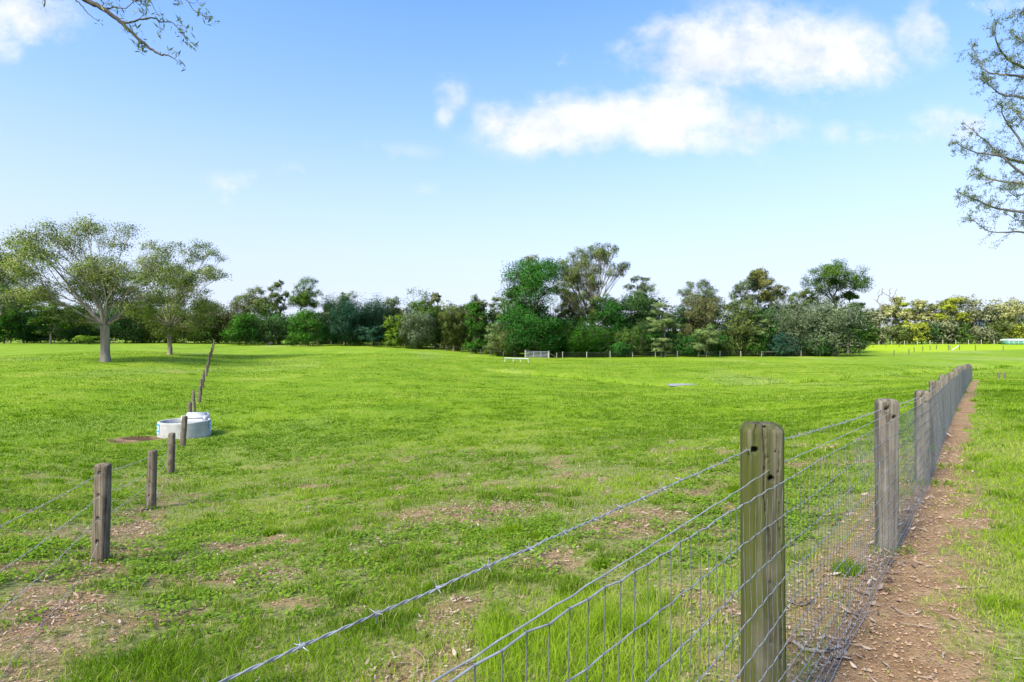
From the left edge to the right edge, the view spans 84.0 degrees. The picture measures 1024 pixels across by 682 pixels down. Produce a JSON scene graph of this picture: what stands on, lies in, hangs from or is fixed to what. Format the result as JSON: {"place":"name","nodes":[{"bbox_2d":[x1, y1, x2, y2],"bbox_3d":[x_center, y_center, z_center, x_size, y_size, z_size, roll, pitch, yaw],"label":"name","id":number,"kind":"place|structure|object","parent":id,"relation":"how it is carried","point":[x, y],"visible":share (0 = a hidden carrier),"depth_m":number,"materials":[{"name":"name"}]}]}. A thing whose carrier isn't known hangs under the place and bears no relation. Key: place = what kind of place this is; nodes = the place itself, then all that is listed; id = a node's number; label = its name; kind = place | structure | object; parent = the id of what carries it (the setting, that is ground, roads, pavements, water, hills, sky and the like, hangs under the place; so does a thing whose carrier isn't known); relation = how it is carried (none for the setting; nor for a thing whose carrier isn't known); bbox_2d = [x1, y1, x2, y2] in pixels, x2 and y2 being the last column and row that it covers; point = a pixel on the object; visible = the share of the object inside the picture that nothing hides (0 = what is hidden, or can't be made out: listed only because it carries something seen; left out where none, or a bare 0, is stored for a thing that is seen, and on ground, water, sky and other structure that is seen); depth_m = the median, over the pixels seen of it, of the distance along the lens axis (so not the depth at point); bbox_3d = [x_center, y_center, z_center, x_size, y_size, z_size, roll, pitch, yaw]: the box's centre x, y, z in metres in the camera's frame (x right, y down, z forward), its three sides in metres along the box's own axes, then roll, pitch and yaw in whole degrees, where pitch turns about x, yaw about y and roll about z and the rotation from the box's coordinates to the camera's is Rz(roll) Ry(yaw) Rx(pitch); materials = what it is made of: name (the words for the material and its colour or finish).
{"place":"outdoors","nodes":[
{"label":"outdoors","id":0,"kind":"place"},
{"bbox_2d":[0,315,1023,681],"bbox_3d":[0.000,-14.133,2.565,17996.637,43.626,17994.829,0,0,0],"label":"ground","id":1,"kind":"structure","parent":0,"point":[990,357],"depth_m":6.98,"materials":[{"name":"green plant"}]},
{"bbox_2d":[0,247,27,317],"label":"gum tree","id":2,"kind":"object","parent":1,"relation":"on","point":[3,284],"visible":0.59,"depth_m":115.72,"materials":[{"name":"green plant"}]},
{"bbox_2d":[0,309,35,343],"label":"bush","id":3,"kind":"object","parent":1,"relation":"on","point":[5,322],"visible":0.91,"depth_m":124.63,"materials":[{"name":"green plant"}]},
{"bbox_2d":[5,311,55,342],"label":"bush","id":4,"kind":"object","parent":1,"relation":"on","point":[29,333],"visible":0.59,"depth_m":129.18,"materials":[{"name":"green plant"}]},
{"bbox_2d":[0,278,62,342],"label":"gum tree","id":5,"kind":"object","parent":1,"relation":"on","point":[15,301],"visible":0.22,"depth_m":127.20,"materials":[{"name":"green plant"}]},
{"bbox_2d":[21,298,76,343],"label":"bushy tree","id":6,"kind":"object","parent":1,"relation":"on","point":[50,331],"visible":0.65,"depth_m":117.12,"materials":[{"name":"green plant"}]},
{"bbox_2d":[48,303,111,342],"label":"bushy tree","id":7,"kind":"object","parent":1,"relation":"on","point":[71,334],"visible":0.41,"depth_m":128.02,"materials":[{"name":"green plant"}]},
{"bbox_2d":[0,212,190,361],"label":"spreading tree","id":8,"kind":"object","parent":1,"relation":"on","point":[95,277],"visible":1,"depth_m":58.90,"materials":[{"name":"green plant"}]},
{"bbox_2d":[0,340,214,677],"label":"post fence","id":9,"kind":"object","parent":1,"relation":"on","point":[101,529],"visible":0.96,"depth_m":5.87,"materials":[{"name":"brown wood"}]},
{"bbox_2d":[82,300,155,342],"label":"bushy tree","id":10,"kind":"object","parent":1,"relation":"on","point":[115,326],"visible":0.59,"depth_m":125.67,"materials":[{"name":"green plant"}]},
{"bbox_2d":[38,0,222,70],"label":"gum tree","id":11,"kind":"object","parent":1,"relation":"on","point":[112,15],"visible":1,"depth_m":7.30,"materials":[{"name":"green plant"}]},
{"bbox_2d":[121,307,186,342],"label":"drooping tree","id":12,"kind":"object","parent":1,"relation":"on","point":[151,340],"visible":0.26,"depth_m":127.92,"materials":[{"name":"green plant"}]},
{"bbox_2d":[112,237,231,354],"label":"spreading tree","id":13,"kind":"object","parent":1,"relation":"on","point":[201,304],"visible":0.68,"depth_m":74.24,"materials":[{"name":"green plant"}]},
{"bbox_2d":[157,412,211,438],"bbox_3d":[-12.019,3.137,20.900,1.743,0.862,1.721,0,0,0],"label":"water trough","id":14,"kind":"object","parent":1,"relation":"on","point":[198,424],"visible":0.78,"depth_m":20.47,"materials":[{"name":"concrete"}]},
{"bbox_2d":[161,308,207,343],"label":"bush","id":15,"kind":"object","parent":1,"relation":"on","point":[184,333],"visible":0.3,"depth_m":126.49,"materials":[{"name":"green plant"}]},
{"bbox_2d":[185,313,229,343],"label":"bush","id":16,"kind":"object","parent":1,"relation":"on","point":[201,336],"visible":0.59,"depth_m":128.59,"materials":[{"name":"green plant"}]},
{"bbox_2d":[188,299,257,343],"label":"bushy tree","id":17,"kind":"object","parent":1,"relation":"on","point":[229,315],"visible":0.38,"depth_m":130.47,"materials":[{"name":"green plant"}]},
{"bbox_2d":[219,311,269,344],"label":"bush","id":18,"kind":"object","parent":1,"relation":"on","point":[238,331],"visible":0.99,"depth_m":123.03,"materials":[{"name":"green plant"}]},
{"bbox_2d":[230,285,275,314],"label":"gum tree","id":19,"kind":"object","parent":1,"relation":"on","point":[259,301],"visible":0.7,"depth_m":140.46,"materials":[{"name":"green plant"}]},
{"bbox_2d":[246,303,287,343],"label":"bush","id":20,"kind":"object","parent":1,"relation":"on","point":[272,308],"visible":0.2,"depth_m":137.24,"materials":[{"name":"green plant"}]},
{"bbox_2d":[251,314,301,344],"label":"bush","id":21,"kind":"object","parent":1,"relation":"on","point":[281,332],"visible":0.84,"depth_m":126.37,"materials":[{"name":"green plant"}]},
{"bbox_2d":[267,279,290,315],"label":"gum tree","id":22,"kind":"object","parent":1,"relation":"on","point":[278,301],"visible":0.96,"depth_m":139.72,"materials":[{"name":"green plant"}]},
{"bbox_2d":[281,308,331,345],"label":"bush","id":23,"kind":"object","parent":1,"relation":"on","point":[310,316],"visible":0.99,"depth_m":118.39,"materials":[{"name":"green plant"}]},
{"bbox_2d":[286,275,334,330],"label":"gum tree","id":24,"kind":"object","parent":1,"relation":"on","point":[303,298],"visible":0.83,"depth_m":134.68,"materials":[{"name":"green plant"}]},
{"bbox_2d":[322,292,371,345],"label":"drooping tree","id":25,"kind":"object","parent":1,"relation":"on","point":[349,320],"visible":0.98,"depth_m":121.13,"materials":[{"name":"green plant"}]},
{"bbox_2d":[357,326,386,346],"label":"tree","id":26,"kind":"object","parent":1,"relation":"on","point":[373,337],"visible":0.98,"depth_m":117.47,"materials":[{"name":"green plant"}]},
{"bbox_2d":[347,292,399,345],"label":"drooping tree","id":27,"kind":"object","parent":1,"relation":"on","point":[378,315],"visible":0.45,"depth_m":126.77,"materials":[{"name":"green plant"}]},
{"bbox_2d":[380,314,408,347],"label":"bush","id":28,"kind":"object","parent":1,"relation":"on","point":[390,324],"visible":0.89,"depth_m":116.28,"materials":[{"name":"green plant"}]},
{"bbox_2d":[383,296,410,338],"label":"gum tree","id":29,"kind":"object","parent":1,"relation":"on","point":[393,304],"visible":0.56,"depth_m":133.36,"materials":[{"name":"green plant"}]},
{"bbox_2d":[397,309,438,348],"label":"drooping tree","id":30,"kind":"object","parent":1,"relation":"on","point":[420,339],"visible":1,"depth_m":114.02,"materials":[{"name":"green plant"}]},
{"bbox_2d":[397,288,443,345],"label":"bushy tree","id":31,"kind":"object","parent":1,"relation":"on","point":[422,307],"visible":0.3,"depth_m":120.88,"materials":[{"name":"green plant"}]},
{"bbox_2d":[432,307,459,348],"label":"bushy tree","id":32,"kind":"object","parent":1,"relation":"on","point":[439,342],"visible":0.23,"depth_m":122.74,"materials":[{"name":"green plant"}]},
{"bbox_2d":[438,305,466,350],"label":"drooping tree","id":33,"kind":"object","parent":1,"relation":"on","point":[450,332],"visible":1,"depth_m":113.57,"materials":[{"name":"green plant"}]},
{"bbox_2d":[434,300,471,346],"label":"tree","id":34,"kind":"object","parent":1,"relation":"on","point":[458,307],"visible":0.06,"depth_m":136.07,"materials":[{"name":"green plant"}]},
{"bbox_2d":[0,407,913,652],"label":"clover","id":35,"kind":"object","parent":1,"relation":"on","point":[41,546],"visible":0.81,"depth_m":6.85,"materials":[{"name":"green plant"}]},
{"bbox_2d":[462,294,487,338],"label":"gum tree","id":36,"kind":"object","parent":1,"relation":"on","point":[475,298],"visible":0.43,"depth_m":125.06,"materials":[{"name":"green plant"}]},
{"bbox_2d":[462,300,490,352],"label":"bush","id":37,"kind":"object","parent":1,"relation":"on","point":[475,346],"visible":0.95,"depth_m":110.36,"materials":[{"name":"green plant"}]},
{"bbox_2d":[482,323,504,353],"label":"shrub","id":38,"kind":"object","parent":1,"relation":"on","point":[490,336],"visible":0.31,"depth_m":106.38,"materials":[{"name":"green plant"}]},
{"bbox_2d":[487,296,507,332],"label":"gum tree","id":39,"kind":"object","parent":1,"relation":"on","point":[492,318],"visible":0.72,"depth_m":127.89,"materials":[{"name":"green plant"}]},
{"bbox_2d":[0,443,1000,681],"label":"soil crumbs","id":40,"kind":"object","parent":1,"relation":"on","point":[840,587],"visible":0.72,"depth_m":4.19,"materials":[{"name":"brown soil"}]},
{"bbox_2d":[487,326,521,356],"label":"bush","id":41,"kind":"object","parent":1,"relation":"on","point":[498,340],"visible":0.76,"depth_m":102.62,"materials":[{"name":"green plant"}]},
{"bbox_2d":[489,285,527,354],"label":"bushy tree","id":42,"kind":"object","parent":1,"relation":"on","point":[506,296],"visible":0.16,"depth_m":108.44,"materials":[{"name":"green plant"}]},
{"bbox_2d":[494,522,523,535],"bbox_3d":[-0.032,2.118,6.412,0.406,0.155,0.417,0,0,0],"label":"grass tuft","id":43,"kind":"object","parent":1,"relation":"on","point":[511,529],"visible":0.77,"depth_m":6.40,"materials":[{"name":"green plant"}]},
{"bbox_2d":[0,463,1021,681],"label":"twigs","id":44,"kind":"object","parent":1,"relation":"on","point":[607,546],"visible":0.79,"depth_m":3.81,"materials":[{"name":"brown wood"}]},
{"bbox_2d":[0,426,1022,681],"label":"leaf litter","id":45,"kind":"object","parent":1,"relation":"on","point":[808,644],"visible":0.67,"depth_m":4.45,"materials":[{"name":"brown plant"}]},
{"bbox_2d":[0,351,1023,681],"bbox_3d":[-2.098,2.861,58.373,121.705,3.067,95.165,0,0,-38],"label":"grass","id":46,"kind":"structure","parent":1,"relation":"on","point":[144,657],"depth_m":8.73,"materials":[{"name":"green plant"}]},
{"bbox_2d":[491,256,572,356],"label":"tree","id":47,"kind":"object","parent":1,"relation":"on","point":[536,320],"visible":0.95,"depth_m":103.17,"materials":[{"name":"green plant"}]},
{"bbox_2d":[527,330,560,356],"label":"shrub","id":48,"kind":"object","parent":1,"relation":"on","point":[553,335],"visible":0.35,"depth_m":105.67,"materials":[{"name":"green plant"}]},
{"bbox_2d":[554,289,578,321],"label":"gum tree","id":49,"kind":"object","parent":1,"relation":"on","point":[565,309],"visible":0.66,"depth_m":117.70,"materials":[{"name":"green plant"}]},
{"bbox_2d":[556,309,615,357],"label":"bush","id":50,"kind":"object","parent":1,"relation":"on","point":[578,333],"visible":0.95,"depth_m":104.47,"materials":[{"name":"green plant"}]},
{"bbox_2d":[203,364,971,681],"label":"fence","id":51,"kind":"object","parent":1,"relation":"on","point":[764,605],"visible":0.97,"depth_m":2.25,"materials":[{"name":"brown wood"}]},
{"bbox_2d":[550,242,630,334],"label":"gum tree","id":52,"kind":"object","parent":1,"relation":"on","point":[588,287],"visible":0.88,"depth_m":113.92,"materials":[{"name":"green plant"}]},
{"bbox_2d":[587,295,632,355],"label":"bushy tree","id":53,"kind":"object","parent":1,"relation":"on","point":[617,319],"visible":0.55,"depth_m":110.35,"materials":[{"name":"green plant"}]},
{"bbox_2d":[606,336,634,356],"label":"shrub","id":54,"kind":"object","parent":1,"relation":"on","point":[617,348],"visible":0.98,"depth_m":103.08,"materials":[{"name":"green plant"}]},
{"bbox_2d":[607,325,651,356],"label":"bush","id":55,"kind":"object","parent":1,"relation":"on","point":[637,336],"visible":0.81,"depth_m":104.52,"materials":[{"name":"green plant"}]},
{"bbox_2d":[622,275,656,308],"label":"gum tree","id":56,"kind":"object","parent":1,"relation":"on","point":[642,286],"visible":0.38,"depth_m":124.27,"materials":[{"name":"green plant"}]},
{"bbox_2d":[609,290,675,354],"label":"bushy tree","id":57,"kind":"object","parent":1,"relation":"on","point":[634,303],"visible":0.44,"depth_m":113.48,"materials":[{"name":"green plant"}]},
{"bbox_2d":[636,331,666,355],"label":"shrub","id":58,"kind":"object","parent":1,"relation":"on","point":[652,341],"visible":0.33,"depth_m":107.95,"materials":[{"name":"green plant"}]},
{"bbox_2d":[646,338,674,356],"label":"bush","id":59,"kind":"object","parent":1,"relation":"on","point":[662,348],"visible":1,"depth_m":103.21,"materials":[{"name":"green plant"}]},
{"bbox_2d":[645,302,686,356],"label":"layered tree","id":60,"kind":"object","parent":1,"relation":"on","point":[662,323],"visible":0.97,"depth_m":104.82,"materials":[{"name":"green plant"}]},
{"bbox_2d":[665,305,698,354],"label":"bushy tree","id":61,"kind":"object","parent":1,"relation":"on","point":[680,312],"visible":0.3,"depth_m":115.23,"materials":[{"name":"green plant"}]},
{"bbox_2d":[669,332,705,356],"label":"shrub","id":62,"kind":"object","parent":1,"relation":"on","point":[682,342],"visible":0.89,"depth_m":104.84,"materials":[{"name":"green plant"}]},
{"bbox_2d":[677,279,718,352],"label":"gum tree","id":63,"kind":"object","parent":1,"relation":"on","point":[706,291],"visible":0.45,"depth_m":124.80,"materials":[{"name":"green plant"}]},
{"bbox_2d":[677,292,729,354],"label":"bushy tree","id":64,"kind":"object","parent":1,"relation":"on","point":[703,308],"visible":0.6,"depth_m":111.46,"materials":[{"name":"green plant"}]},
{"bbox_2d":[684,323,724,356],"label":"white stemmed tree","id":65,"kind":"object","parent":1,"relation":"on","point":[707,335],"visible":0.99,"depth_m":102.75,"materials":[{"name":"green plant"}]},
{"bbox_2d":[707,333,742,355],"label":"shrub","id":66,"kind":"object","parent":1,"relation":"on","point":[718,347],"visible":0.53,"depth_m":107.89,"materials":[{"name":"green plant"}]},
{"bbox_2d":[714,298,762,355],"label":"bushy tree","id":67,"kind":"object","parent":1,"relation":"on","point":[739,332],"visible":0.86,"depth_m":106.95,"materials":[{"name":"green plant"}]},
{"bbox_2d":[721,279,767,325],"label":"gum tree","id":68,"kind":"object","parent":1,"relation":"on","point":[747,284],"visible":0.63,"depth_m":120.81,"materials":[{"name":"green plant"}]},
{"bbox_2d":[736,333,773,355],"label":"shrub","id":69,"kind":"object","parent":1,"relation":"on","point":[764,349],"visible":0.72,"depth_m":106.42,"materials":[{"name":"green plant"}]},
{"bbox_2d":[499,364,1015,386],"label":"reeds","id":70,"kind":"object","parent":1,"relation":"on","point":[907,373],"visible":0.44,"depth_m":60.84,"materials":[{"name":"green plant"}]},
{"bbox_2d":[750,314,776,355],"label":"bushy tree","id":71,"kind":"object","parent":1,"relation":"on","point":[762,330],"visible":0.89,"depth_m":106.02,"materials":[{"name":"green plant"}]},
{"bbox_2d":[746,266,790,313],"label":"gum tree","id":72,"kind":"object","parent":1,"relation":"on","point":[763,280],"visible":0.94,"depth_m":116.95,"materials":[{"name":"green plant"}]},
{"bbox_2d":[757,307,792,354],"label":"bushy tree","id":73,"kind":"object","parent":1,"relation":"on","point":[772,329],"visible":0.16,"depth_m":112.62,"materials":[{"name":"green plant"}]},
{"bbox_2d":[766,330,808,356],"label":"shrub","id":74,"kind":"object","parent":1,"relation":"on","point":[783,347],"visible":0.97,"depth_m":105.92,"materials":[{"name":"green plant"}]},
{"bbox_2d":[757,295,826,355],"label":"drooping tree","id":75,"kind":"object","parent":1,"relation":"on","point":[790,318],"visible":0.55,"depth_m":109.96,"materials":[{"name":"green plant"}]},
{"bbox_2d":[787,288,825,321],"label":"gum tree","id":76,"kind":"object","parent":1,"relation":"on","point":[803,294],"visible":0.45,"depth_m":123.52,"materials":[{"name":"green plant"}]},
{"bbox_2d":[796,332,839,356],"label":"shrub","id":77,"kind":"object","parent":1,"relation":"on","point":[828,352],"visible":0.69,"depth_m":106.42,"materials":[{"name":"green plant"}]},
{"bbox_2d":[791,296,877,355],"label":"bushy tree","id":78,"kind":"object","parent":1,"relation":"on","point":[841,317],"visible":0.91,"depth_m":105.17,"materials":[{"name":"green plant"}]},
{"bbox_2d":[800,258,875,352],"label":"umbrella tree","id":79,"kind":"object","parent":1,"relation":"on","point":[834,280],"visible":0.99,"depth_m":115.54,"materials":[{"name":"green plant"}]},
{"bbox_2d":[827,552,866,577],"bbox_3d":[2.452,1.627,4.167,0.324,0.171,0.298,0,0,-27],"label":"grass tuft","id":80,"kind":"object","parent":1,"relation":"on","point":[857,568],"visible":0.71,"depth_m":4.13,"materials":[{"name":"green plant"}]},
{"bbox_2d":[830,320,874,352],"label":"bushy tree","id":81,"kind":"object","parent":1,"relation":"on","point":[858,336],"visible":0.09,"depth_m":120.40,"materials":[{"name":"green plant"}]},
{"bbox_2d":[839,291,869,353],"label":"layered tree","id":82,"kind":"object","parent":1,"relation":"on","point":[852,295],"visible":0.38,"depth_m":116.90,"materials":[{"name":"green plant"}]},
{"bbox_2d":[855,317,882,343],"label":"shrub","id":83,"kind":"object","parent":1,"relation":"on","point":[875,336],"visible":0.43,"depth_m":180.39,"materials":[{"name":"green plant"}]},
{"bbox_2d":[856,309,887,343],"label":"sunlit tree","id":84,"kind":"object","parent":1,"relation":"on","point":[880,316],"visible":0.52,"depth_m":185.01,"materials":[{"name":"green plant"}]},
{"bbox_2d":[866,321,898,344],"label":"shrub","id":85,"kind":"object","parent":1,"relation":"on","point":[883,338],"visible":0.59,"depth_m":181.38,"materials":[{"name":"grey plant"}]},
{"bbox_2d":[881,293,919,343],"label":"sunlit tree","id":86,"kind":"object","parent":1,"relation":"on","point":[896,313],"visible":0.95,"depth_m":188.69,"materials":[{"name":"green plant"}]},
{"bbox_2d":[885,324,917,343],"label":"shrub","id":87,"kind":"object","parent":1,"relation":"on","point":[901,336],"visible":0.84,"depth_m":181.10,"materials":[{"name":"green plant"}]},
{"bbox_2d":[900,320,931,343],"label":"shrub","id":88,"kind":"object","parent":1,"relation":"on","point":[921,333],"visible":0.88,"depth_m":180.93,"materials":[{"name":"green plant"}]},
{"bbox_2d":[901,299,935,343],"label":"sunlit tree","id":89,"kind":"object","parent":1,"relation":"on","point":[924,315],"visible":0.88,"depth_m":187.76,"materials":[{"name":"green plant"}]},
{"bbox_2d":[914,323,948,343],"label":"shrub","id":90,"kind":"object","parent":1,"relation":"on","point":[934,332],"visible":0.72,"depth_m":181.60,"materials":[{"name":"green plant"}]},
{"bbox_2d":[928,315,962,343],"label":"shrub","id":91,"kind":"object","parent":1,"relation":"on","point":[949,326],"visible":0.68,"depth_m":181.67,"materials":[{"name":"green plant"}]},
{"bbox_2d":[927,297,972,343],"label":"sunlit tree","id":92,"kind":"object","parent":1,"relation":"on","point":[949,307],"visible":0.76,"depth_m":186.78,"materials":[{"name":"green plant"}]},
{"bbox_2d":[944,322,977,343],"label":"shrub","id":93,"kind":"object","parent":1,"relation":"on","point":[964,337],"visible":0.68,"depth_m":181.29,"materials":[{"name":"green plant"}]},
{"bbox_2d":[938,294,993,343],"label":"sunlit tree","id":94,"kind":"object","parent":1,"relation":"on","point":[966,307],"visible":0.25,"depth_m":193.42,"materials":[{"name":"green plant"}]},
{"bbox_2d":[959,297,1000,343],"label":"sunlit tree","id":95,"kind":"object","parent":1,"relation":"on","point":[986,313],"visible":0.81,"depth_m":188.00,"materials":[{"name":"green plant"}]},
{"bbox_2d":[966,325,1000,343],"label":"shrub","id":96,"kind":"object","parent":1,"relation":"on","point":[980,336],"visible":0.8,"depth_m":181.24,"materials":[{"name":"green plant"}]},
{"bbox_2d":[947,7,1023,248],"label":"gum tree","id":97,"kind":"object","parent":1,"relation":"on","point":[996,151],"visible":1,"depth_m":17.20,"materials":[{"name":"grey plant"}]},
{"bbox_2d":[975,319,1017,343],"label":"shrub","id":98,"kind":"object","parent":1,"relation":"on","point":[997,326],"visible":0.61,"depth_m":181.62,"materials":[{"name":"green plant"}]},
{"bbox_2d":[980,298,1023,335],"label":"sunlit tree","id":99,"kind":"object","parent":1,"relation":"on","point":[1005,311],"visible":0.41,"depth_m":188.06,"materials":[{"name":"green plant"}]},
{"bbox_2d":[997,323,1023,342],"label":"shrub","id":100,"kind":"object","parent":1,"relation":"on","point":[1016,330],"visible":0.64,"depth_m":181.48,"materials":[{"name":"green plant"}]},
{"bbox_2d":[0,0,1023,331],"label":"sky","id":101,"kind":"structure","parent":0,"point":[386,148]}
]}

